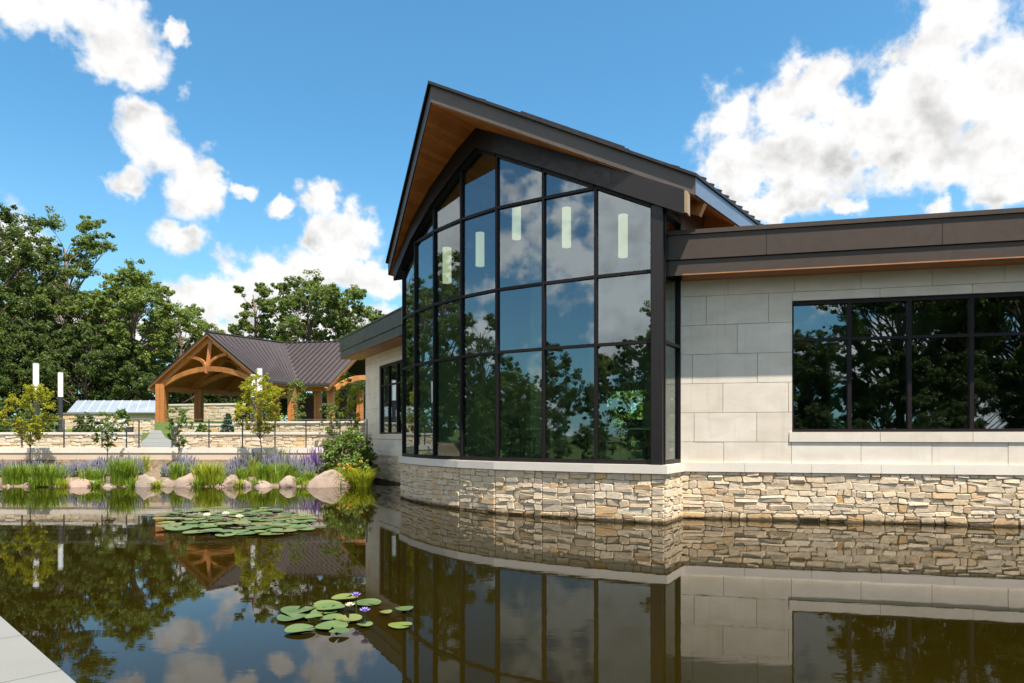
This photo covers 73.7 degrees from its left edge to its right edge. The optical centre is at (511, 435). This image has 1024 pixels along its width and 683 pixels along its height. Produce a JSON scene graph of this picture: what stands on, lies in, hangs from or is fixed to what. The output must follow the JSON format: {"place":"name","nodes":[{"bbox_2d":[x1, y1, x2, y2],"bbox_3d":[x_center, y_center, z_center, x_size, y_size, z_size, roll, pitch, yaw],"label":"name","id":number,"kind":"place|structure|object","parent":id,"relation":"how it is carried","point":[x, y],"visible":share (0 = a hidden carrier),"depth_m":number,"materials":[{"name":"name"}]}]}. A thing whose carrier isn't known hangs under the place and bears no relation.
{"place":"outdoors","nodes":[
{"label":"outdoors","id":0,"kind":"place"},
{"bbox_2d":[33,363,38,422],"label":"light column","id":1,"kind":"structure","parent":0,"point":[35,374],"depth_m":29.42,"materials":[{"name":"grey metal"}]},
{"bbox_2d":[58,372,62,431],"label":"light column","id":2,"kind":"structure","parent":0,"point":[60,399],"depth_m":33.42,"materials":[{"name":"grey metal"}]},
{"bbox_2d":[140,430,174,446],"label":"garden path","id":3,"kind":"structure","parent":0,"point":[155,436],"depth_m":31.71,"materials":[{"name":"concrete"}]},
{"bbox_2d":[0,447,349,447],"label":"walkway","id":4,"kind":"structure","parent":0,"point":[160,447],"depth_m":27.01,"materials":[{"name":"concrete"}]},
{"bbox_2d":[0,420,370,486],"bbox_3d":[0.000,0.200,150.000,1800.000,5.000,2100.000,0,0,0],"label":"ground","id":5,"kind":"structure","parent":0,"point":[154,469],"depth_m":25.71,"materials":[{"name":"soil"}]},
{"bbox_2d":[0,402,14,431],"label":"shrub","id":6,"kind":"object","parent":5,"relation":"on","point":[4,428],"visible":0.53,"depth_m":33.28,"materials":[{"name":"green plant"}]},
{"bbox_2d":[0,327,26,405],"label":"understory tree","id":7,"kind":"object","parent":5,"relation":"on","point":[4,379],"visible":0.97,"depth_m":52.87,"materials":[{"name":"green plant"}]},
{"bbox_2d":[0,397,29,431],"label":"shrub","id":8,"kind":"object","parent":5,"relation":"on","point":[13,404],"visible":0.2,"depth_m":34.11,"materials":[{"name":"green plant"}]},
{"bbox_2d":[0,462,36,484],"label":"iris clump","id":9,"kind":"object","parent":5,"relation":"on","point":[15,475],"visible":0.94,"depth_m":22.99,"materials":[{"name":"green plant"}]},
{"bbox_2d":[0,384,61,465],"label":"sapling","id":10,"kind":"object","parent":5,"relation":"on","point":[38,391],"visible":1,"depth_m":24.50,"materials":[{"name":"green plant"}]},
{"bbox_2d":[13,400,50,431],"bbox_3d":[-25.365,-0.789,36.000,1.756,2.260,1.772,0,0,0],"label":"shrub","id":11,"kind":"object","parent":5,"relation":"on","point":[29,412],"visible":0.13,"depth_m":35.77,"materials":[{"name":"green plant"}]},
{"bbox_2d":[0,311,67,418],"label":"understory tree","id":12,"kind":"object","parent":5,"relation":"on","point":[14,335],"visible":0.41,"depth_m":55.80,"materials":[{"name":"green plant"}]},
{"bbox_2d":[0,616,75,682],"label":"pond coping","id":13,"kind":"object","parent":5,"relation":"on","point":[23,659],"visible":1,"depth_m":4.65,"materials":[{"name":"concrete"}]},
{"bbox_2d":[0,261,76,418],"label":"broadleaf tree","id":14,"kind":"object","parent":5,"relation":"on","point":[33,307],"visible":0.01,"depth_m":74.48,"materials":[{"name":"green plant"}]},
{"bbox_2d":[0,201,81,388],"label":"broadleaf tree","id":15,"kind":"object","parent":5,"relation":"on","point":[8,218],"visible":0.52,"depth_m":60.99,"materials":[{"name":"green plant"}]},
{"bbox_2d":[23,461,69,485],"bbox_3d":[-15.618,1.245,22.992,1.758,0.813,1.389,0,0,0],"label":"iris clump","id":16,"kind":"object","parent":5,"relation":"on","point":[50,475],"visible":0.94,"depth_m":22.76,"materials":[{"name":"green plant"}]},
{"bbox_2d":[40,413,57,431],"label":"shrub","id":17,"kind":"object","parent":5,"relation":"on","point":[47,429],"visible":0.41,"depth_m":34.89,"materials":[{"name":"green plant"}]},
{"bbox_2d":[0,318,98,418],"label":"understory tree","id":18,"kind":"object","parent":5,"relation":"on","point":[44,328],"visible":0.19,"depth_m":58.83,"materials":[{"name":"green plant"}]},
{"bbox_2d":[50,457,83,476],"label":"lavender","id":19,"kind":"object","parent":5,"relation":"on","point":[72,469],"visible":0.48,"depth_m":24.26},
{"bbox_2d":[0,432,141,446],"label":"seat wall","id":20,"kind":"structure","parent":5,"relation":"on","point":[58,437],"depth_m":27.36,"materials":[{"name":"stone"}]},
{"bbox_2d":[18,319,132,413],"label":"understory tree","id":21,"kind":"object","parent":5,"relation":"on","point":[70,399],"visible":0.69,"depth_m":56.78,"materials":[{"name":"green plant"}]},
{"bbox_2d":[0,206,151,396],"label":"broadleaf tree","id":22,"kind":"object","parent":5,"relation":"on","point":[89,244],"visible":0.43,"depth_m":62.17,"materials":[{"name":"green plant"}]},
{"bbox_2d":[67,479,98,487],"bbox_3d":[-14.413,1.622,22.950,0.815,0.394,0.889,0,0,39],"label":"boulder","id":23,"kind":"object","parent":5,"relation":"on","point":[77,483],"visible":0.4,"depth_m":22.70,"materials":[{"name":"beige stone"}]},
{"bbox_2d":[72,412,100,431],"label":"shrub","id":24,"kind":"object","parent":5,"relation":"on","point":[81,425],"visible":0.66,"depth_m":38.70,"materials":[{"name":"green plant"}]},
{"bbox_2d":[75,458,106,476],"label":"lavender","id":25,"kind":"object","parent":5,"relation":"on","point":[86,465],"visible":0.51,"depth_m":24.36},
{"bbox_2d":[63,413,119,428],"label":"garden wall","id":26,"kind":"structure","parent":5,"relation":"on","point":[70,424],"depth_m":43.97,"materials":[{"name":"stone"}]},
{"bbox_2d":[76,467,108,483],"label":"iris clump","id":27,"kind":"object","parent":5,"relation":"on","point":[92,475],"visible":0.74,"depth_m":23.18,"materials":[{"name":"green plant"}]},
{"bbox_2d":[86,412,126,459],"bbox_3d":[-14.774,0.252,24.798,1.212,2.321,1.197,0,0,0],"label":"sapling","id":28,"kind":"object","parent":5,"relation":"on","point":[111,434],"visible":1,"depth_m":24.75,"materials":[{"name":"green plant"}]},
{"bbox_2d":[93,453,122,475],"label":"lavender","id":29,"kind":"object","parent":5,"relation":"on","point":[102,464],"visible":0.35,"depth_m":24.48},
{"bbox_2d":[67,400,154,417],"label":"greenhouse","id":30,"kind":"object","parent":5,"relation":"on","point":[140,409],"visible":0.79,"depth_m":52.59,"materials":[{"name":"glass"}]},
{"bbox_2d":[75,335,159,400],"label":"understory tree","id":31,"kind":"object","parent":5,"relation":"on","point":[119,386],"visible":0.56,"depth_m":58.50,"materials":[{"name":"green plant"}]},
{"bbox_2d":[110,408,130,431],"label":"shrub","id":32,"kind":"object","parent":5,"relation":"on","point":[122,414],"visible":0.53,"depth_m":37.88,"materials":[{"name":"green plant"}]},
{"bbox_2d":[102,455,142,485],"bbox_3d":[-13.148,1.143,23.111,1.355,1.017,1.615,0,0,0],"label":"iris clump","id":33,"kind":"object","parent":5,"relation":"on","point":[120,472],"visible":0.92,"depth_m":22.89,"materials":[{"name":"green plant"}]},
{"bbox_2d":[53,265,206,399],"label":"broadleaf tree","id":34,"kind":"object","parent":5,"relation":"on","point":[129,309],"visible":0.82,"depth_m":60.69,"materials":[{"name":"green plant"}]},
{"bbox_2d":[120,452,145,474],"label":"lavender","id":35,"kind":"object","parent":5,"relation":"on","point":[141,471],"visible":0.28,"depth_m":24.69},
{"bbox_2d":[118,418,155,432],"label":"garden wall","id":36,"kind":"structure","parent":5,"relation":"on","point":[146,426],"depth_m":42.96,"materials":[{"name":"stone"}]},
{"bbox_2d":[134,454,154,472],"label":"iris clump","id":37,"kind":"object","parent":5,"relation":"on","point":[145,462],"visible":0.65,"depth_m":25.07,"materials":[{"name":"green plant"}]},
{"bbox_2d":[134,474,157,486],"bbox_3d":[-12.257,1.551,22.914,0.860,0.550,0.570,0,0,0],"label":"boulder","id":38,"kind":"object","parent":5,"relation":"on","point":[144,480],"visible":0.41,"depth_m":22.73,"materials":[{"name":"beige stone"}]},
{"bbox_2d":[112,337,208,403],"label":"understory tree","id":39,"kind":"object","parent":5,"relation":"on","point":[173,396],"visible":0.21,"depth_m":65.66,"materials":[{"name":"green plant"}]},
{"bbox_2d":[0,448,323,459],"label":"retaining wall","id":40,"kind":"structure","parent":5,"relation":"on","point":[95,453],"depth_m":25.75,"materials":[{"name":"beige concrete"}]},
{"bbox_2d":[0,419,367,447],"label":"cable railing","id":41,"kind":"object","parent":40,"relation":"on","point":[171,442],"visible":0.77,"depth_m":25.88,"materials":[{"name":"grey metal"}]},
{"bbox_2d":[160,461,172,476],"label":"lavender","id":42,"kind":"object","parent":5,"relation":"on","point":[165,471],"visible":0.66,"depth_m":24.30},
{"bbox_2d":[168,461,188,479],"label":"iris clump","id":43,"kind":"object","parent":5,"relation":"on","point":[176,471],"visible":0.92,"depth_m":23.97,"materials":[{"name":"green plant"}]},
{"bbox_2d":[165,406,194,460],"bbox_3d":[-12.126,0.156,24.959,0.821,2.512,1.180,0,0,45],"label":"sapling","id":44,"kind":"object","parent":5,"relation":"on","point":[182,413],"visible":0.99,"depth_m":24.89,"materials":[{"name":"green plant"}]},
{"bbox_2d":[134,300,226,403],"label":"broadleaf tree","id":45,"kind":"object","parent":5,"relation":"on","point":[195,336],"visible":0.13,"depth_m":71.58,"materials":[{"name":"green plant"}]},
{"bbox_2d":[173,473,195,487],"bbox_3d":[-10.904,1.536,22.935,0.880,0.581,0.857,0,0,0],"label":"boulder","id":46,"kind":"object","parent":5,"relation":"on","point":[183,482],"visible":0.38,"depth_m":22.67,"materials":[{"name":"beige stone"}]},
{"bbox_2d":[8,383,364,420],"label":"distant woodland","id":47,"kind":"object","parent":5,"relation":"on","point":[122,396],"visible":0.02,"depth_m":91.05,"materials":[{"name":"green plant"}]},
{"bbox_2d":[176,451,198,475],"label":"lavender","id":48,"kind":"object","parent":5,"relation":"on","point":[189,461],"visible":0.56,"depth_m":24.68,"materials":[{"name":"plant"}]},
{"bbox_2d":[170,348,224,403],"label":"understory tree","id":49,"kind":"object","parent":5,"relation":"on","point":[211,400],"visible":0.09,"depth_m":73.12,"materials":[{"name":"green plant"}]},
{"bbox_2d":[195,423,211,431],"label":"shrub","id":50,"kind":"object","parent":5,"relation":"on","point":[201,427],"visible":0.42,"depth_m":32.89,"materials":[{"name":"green plant"}]},
{"bbox_2d":[174,424,233,431],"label":"garden wall","id":51,"kind":"structure","parent":5,"relation":"on","point":[215,428],"depth_m":35.95,"materials":[{"name":"stone"}]},
{"bbox_2d":[168,403,245,420],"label":"garden wall","id":52,"kind":"structure","parent":5,"relation":"on","point":[216,410],"depth_m":58.76,"materials":[{"name":"stone"}]},
{"bbox_2d":[187,460,227,484],"bbox_3d":[-10.334,1.223,23.106,1.733,0.830,1.222,0,0,25],"label":"iris clump","id":53,"kind":"object","parent":5,"relation":"on","point":[210,473],"visible":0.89,"depth_m":22.88,"materials":[{"name":"green plant"}]},
{"bbox_2d":[192,393,249,414],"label":"understory tree","id":54,"kind":"object","parent":5,"relation":"on","point":[232,399],"visible":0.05,"depth_m":74.83,"materials":[{"name":"green plant"}]},
{"bbox_2d":[214,460,234,476],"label":"lavender","id":55,"kind":"object","parent":5,"relation":"on","point":[230,472],"visible":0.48,"depth_m":24.32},
{"bbox_2d":[219,413,233,431],"bbox_3d":[-13.588,-0.394,32.505,1.002,1.443,1.138,0,0,0],"label":"dwarf conifer","id":56,"kind":"object","parent":5,"relation":"on","point":[226,426],"visible":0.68,"depth_m":32.39,"materials":[{"name":"green plant"}]},
{"bbox_2d":[224,475,240,486],"bbox_3d":[-9.479,1.559,23.042,0.738,0.531,0.536,0,0,-13],"label":"boulder","id":57,"kind":"object","parent":5,"relation":"on","point":[229,480],"visible":0.39,"depth_m":22.82,"materials":[{"name":"beige stone"}]},
{"bbox_2d":[229,454,254,475],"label":"lavender","id":58,"kind":"object","parent":5,"relation":"on","point":[236,464],"visible":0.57,"depth_m":24.49,"materials":[{"name":"plant"}]},
{"bbox_2d":[235,467,251,480],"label":"iris clump","id":59,"kind":"object","parent":5,"relation":"on","point":[243,474],"visible":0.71,"depth_m":23.52,"materials":[{"name":"green plant"}]},
{"bbox_2d":[227,282,278,340],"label":"broadleaf tree","id":60,"kind":"object","parent":5,"relation":"on","point":[263,326],"visible":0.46,"depth_m":67.86,"materials":[{"name":"green plant"}]},
{"bbox_2d":[246,454,261,475],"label":"iris clump","id":61,"kind":"object","parent":5,"relation":"on","point":[251,465],"visible":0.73,"depth_m":24.34,"materials":[{"name":"green plant"}]},
{"bbox_2d":[148,331,364,421],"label":"timber shelter","id":62,"kind":"object","parent":5,"relation":"on","point":[217,363],"visible":0.81,"depth_m":48.47,"materials":[{"name":"metal"}]},
{"bbox_2d":[232,370,285,458],"bbox_3d":[-9.092,-0.494,24.915,1.945,3.780,2.147,0,0,0],"label":"sapling","id":63,"kind":"object","parent":5,"relation":"on","point":[259,396],"visible":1,"depth_m":24.71,"materials":[{"name":"green plant"}]},
{"bbox_2d":[245,448,278,468],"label":"lavender","id":64,"kind":"object","parent":5,"relation":"on","point":[263,460],"visible":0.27,"depth_m":24.84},
{"bbox_2d":[252,480,273,487],"bbox_3d":[-8.268,1.647,22.804,0.729,0.333,0.719,0,0,44],"label":"boulder","id":65,"kind":"object","parent":5,"relation":"on","point":[263,484],"visible":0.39,"depth_m":22.64,"materials":[{"name":"beige stone"}]},
{"bbox_2d":[246,398,287,416],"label":"understory tree","id":66,"kind":"object","parent":5,"relation":"on","point":[284,402],"visible":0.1,"depth_m":72.92,"materials":[{"name":"green plant"}]},
{"bbox_2d":[249,462,287,483],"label":"iris clump","id":67,"kind":"object","parent":5,"relation":"on","point":[271,475],"visible":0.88,"depth_m":23.22,"materials":[{"name":"green plant"}]},
{"bbox_2d":[176,432,371,449],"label":"seat wall","id":68,"kind":"structure","parent":5,"relation":"on","point":[252,437],"depth_m":27.36,"materials":[{"name":"stone"}]},
{"bbox_2d":[266,447,302,469],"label":"lavender","id":69,"kind":"object","parent":5,"relation":"on","point":[277,458],"visible":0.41,"depth_m":24.75,"materials":[{"name":"plant"}]},
{"bbox_2d":[279,475,295,486],"bbox_3d":[-7.533,1.568,22.885,0.610,0.510,0.614,0,0,0],"label":"boulder","id":70,"kind":"object","parent":5,"relation":"on","point":[288,481],"visible":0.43,"depth_m":22.66,"materials":[{"name":"beige stone"}]},
{"bbox_2d":[276,461,301,479],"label":"iris clump","id":71,"kind":"object","parent":5,"relation":"on","point":[290,470],"visible":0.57,"depth_m":23.67,"materials":[{"name":"green plant"}]},
{"bbox_2d":[287,378,306,420],"bbox_3d":[-10.496,-1.301,33.349,0.971,3.076,1.047,0,0,-25],"label":"sapling","id":72,"kind":"object","parent":5,"relation":"on","point":[298,384],"visible":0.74,"depth_m":33.33,"materials":[{"name":"green plant"}]},
{"bbox_2d":[232,421,365,431],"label":"terrace wall","id":73,"kind":"structure","parent":5,"relation":"on","point":[296,426],"depth_m":30.85,"materials":[{"name":"stone"}]},
{"bbox_2d":[290,458,314,477],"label":"lavender","id":74,"kind":"object","parent":5,"relation":"on","point":[307,468],"visible":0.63,"depth_m":24.18,"materials":[{"name":"plant"}]},
{"bbox_2d":[294,470,316,482],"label":"iris clump","id":75,"kind":"object","parent":5,"relation":"on","point":[310,475],"visible":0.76,"depth_m":23.43,"materials":[{"name":"green plant"}]},
{"bbox_2d":[256,269,358,396],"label":"broadleaf tree","id":76,"kind":"object","parent":5,"relation":"on","point":[289,300],"visible":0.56,"depth_m":68.06,"materials":[{"name":"green plant"}]},
{"bbox_2d":[301,447,318,470],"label":"lavender","id":77,"kind":"object","parent":5,"relation":"on","point":[314,455],"visible":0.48,"depth_m":24.92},
{"bbox_2d":[307,443,336,473],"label":"lavender","id":78,"kind":"object","parent":5,"relation":"on","point":[319,468],"visible":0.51,"depth_m":24.91,"materials":[{"name":"plant"}]},
{"bbox_2d":[287,380,360,404],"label":"understory tree","id":79,"kind":"object","parent":5,"relation":"on","point":[324,392],"visible":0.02,"depth_m":68.33,"materials":[{"name":"green plant"}]},
{"bbox_2d":[306,470,351,487],"bbox_3d":[-6.272,1.483,23.006,1.474,0.708,1.110,0,0,-32],"label":"boulder","id":80,"kind":"object","parent":5,"relation":"on","point":[329,478],"visible":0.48,"depth_m":22.67,"materials":[{"name":"beige stone"}]},
{"bbox_2d":[318,438,341,471],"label":"shrub","id":81,"kind":"object","parent":5,"relation":"on","point":[327,446],"visible":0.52,"depth_m":24.72,"materials":[{"name":"green plant"}]},
{"bbox_2d":[319,402,343,440],"bbox_3d":[-7.112,-0.405,26.972,0.872,1.876,0.897,0,0,24],"label":"sapling","id":82,"kind":"object","parent":5,"relation":"on","point":[330,431],"visible":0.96,"depth_m":26.90,"materials":[{"name":"green plant"}]},
{"bbox_2d":[278,282,385,392],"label":"broadleaf tree","id":83,"kind":"object","parent":5,"relation":"on","point":[352,294],"visible":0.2,"depth_m":73.55,"materials":[{"name":"green plant"}]},
{"bbox_2d":[322,335,365,420],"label":"understory tree","id":84,"kind":"object","parent":5,"relation":"on","point":[361,382],"visible":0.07,"depth_m":65.07,"materials":[{"name":"green plant"}]},
{"bbox_2d":[334,373,362,428],"bbox_3d":[-6.905,-1.109,28.952,1.259,3.110,1.334,0,0,0],"label":"sapling","id":85,"kind":"object","parent":5,"relation":"on","point":[351,403],"visible":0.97,"depth_m":28.86,"materials":[{"name":"green plant"}]},
{"bbox_2d":[321,426,380,482],"bbox_3d":[-5.813,0.752,24.617,2.108,2.197,1.838,0,0,0],"label":"shrub","id":86,"kind":"object","parent":5,"relation":"on","point":[344,442],"visible":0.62,"depth_m":24.37,"materials":[{"name":"green plant"}]},
{"bbox_2d":[334,455,370,478],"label":"shrub","id":87,"kind":"object","parent":5,"relation":"on","point":[345,463],"visible":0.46,"depth_m":23.40,"materials":[{"name":"green plant"}]},
{"bbox_2d":[339,80,1023,526],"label":"pavilion building","id":88,"kind":"structure","parent":5,"relation":"on","point":[581,326],"depth_m":13.74,"materials":[{"name":"stone"}]},
{"bbox_2d":[381,364,387,433],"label":"window","id":89,"kind":"structure","parent":88,"relation":"in","point":[384,369],"depth_m":26.17,"materials":[{"name":"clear glass"}]},
{"bbox_2d":[388,361,396,433],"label":"window","id":90,"kind":"structure","parent":88,"relation":"in","point":[392,367],"depth_m":25.32,"materials":[{"name":"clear glass"}]},
{"bbox_2d":[397,360,401,433],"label":"window","id":91,"kind":"structure","parent":88,"relation":"in","point":[399,363],"depth_m":24.61,"materials":[{"name":"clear glass"}]},
{"bbox_2d":[401,241,413,456],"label":"window","id":92,"kind":"structure","parent":88,"relation":"in","point":[407,269],"depth_m":18.42,"materials":[{"name":"clear glass"}]},
{"bbox_2d":[414,207,432,458],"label":"window","id":93,"kind":"structure","parent":88,"relation":"in","point":[423,240],"depth_m":17.31,"materials":[{"name":"clear glass"}]},
{"bbox_2d":[433,170,459,459],"bbox_3d":[-1.516,-2.820,16.312,0.175,6.756,1.171,0,0,-39],"label":"window","id":94,"kind":"structure","parent":88,"relation":"in","point":[446,210],"depth_m":16.34,"materials":[{"name":"clear glass"}]},
{"bbox_2d":[460,149,495,460],"bbox_3d":[-0.730,-2.966,15.461,1.161,7.048,0.175,0,0,44],"label":"window","id":95,"kind":"structure","parent":88,"relation":"in","point":[478,174],"depth_m":15.48,"materials":[{"name":"clear glass"}]},
{"bbox_2d":[496,154,542,461],"bbox_3d":[0.183,-2.833,14.751,1.181,6.783,0.175,0,0,32],"label":"window","id":96,"kind":"structure","parent":88,"relation":"in","point":[519,185],"depth_m":14.76,"materials":[{"name":"clear glass"}]},
{"bbox_2d":[543,169,594,463],"bbox_3d":[1.196,-2.549,14.137,1.192,6.215,0.175,0,0,30],"label":"window","id":97,"kind":"structure","parent":88,"relation":"in","point":[568,202],"depth_m":14.15,"materials":[{"name":"clear glass"}]},
{"bbox_2d":[595,185,652,464],"bbox_3d":[2.228,-2.264,13.588,1.154,5.643,0.175,0,0,26],"label":"window","id":98,"kind":"structure","parent":88,"relation":"in","point":[622,222],"depth_m":13.60,"materials":[{"name":"clear glass"}]},
{"bbox_2d":[664,209,681,464],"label":"window","id":99,"kind":"structure","parent":88,"relation":"in","point":[672,284],"depth_m":13.78,"materials":[{"name":"clear glass"}]},
{"bbox_2d":[792,299,849,431],"bbox_3d":[6.153,-1.389,13.640,1.070,2.619,0.120,0,0,13],"label":"window","id":100,"kind":"structure","parent":88,"relation":"in","point":[820,328],"depth_m":13.63,"materials":[{"name":"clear glass"}]},
{"bbox_2d":[850,297,909,431],"bbox_3d":[7.195,-1.389,13.397,1.070,2.619,0.120,0,0,13],"label":"window","id":101,"kind":"structure","parent":88,"relation":"in","point":[879,327],"depth_m":13.38,"materials":[{"name":"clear glass"}]},
{"bbox_2d":[910,294,971,431],"bbox_3d":[8.237,-1.389,13.154,1.070,2.619,0.120,0,0,13],"label":"window","id":102,"kind":"structure","parent":88,"relation":"in","point":[940,325],"depth_m":13.14,"materials":[{"name":"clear glass"}]},
{"bbox_2d":[972,292,1023,431],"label":"window","id":103,"kind":"structure","parent":88,"relation":"in","point":[997,318],"depth_m":12.92,"materials":[{"name":"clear glass"}]},
{"bbox_2d":[0,486,1023,682],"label":"pond water","id":104,"kind":"structure","parent":0,"point":[107,585],"depth_m":7.37,"materials":[{"name":"liquid"}]},
{"bbox_2d":[190,476,205,486],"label":"iris clump","id":105,"kind":"object","parent":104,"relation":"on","point":[198,483],"visible":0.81,"depth_m":22.68,"materials":[{"name":"green plant"}]},
{"bbox_2d":[152,506,315,535],"bbox_3d":[-5.536,1.657,13.761,2.982,0.187,5.384,0,0,-29],"label":"water lily","id":106,"kind":"object","parent":104,"relation":"on","point":[238,512],"visible":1,"depth_m":13.26,"materials":[{"name":"green plant"}]},
{"bbox_2d":[277,592,412,632],"bbox_3d":[-1.583,1.621,6.501,1.237,0.258,1.476,0,0,-27],"label":"water lily","id":107,"kind":"object","parent":104,"relation":"on","point":[321,607],"visible":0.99,"depth_m":6.38,"materials":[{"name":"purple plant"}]},
{"bbox_2d":[332,466,376,486],"bbox_3d":[-5.322,1.369,23.157,2.208,0.743,1.940,0,0,0],"label":"iris clump","id":108,"kind":"object","parent":104,"relation":"in","point":[353,476],"visible":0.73,"depth_m":22.91,"materials":[{"name":"green plant"}]},
{"bbox_2d":[0,0,1023,418],"label":"sky","id":109,"kind":"structure","parent":0,"point":[221,145],"materials":[{"name":"blue"}]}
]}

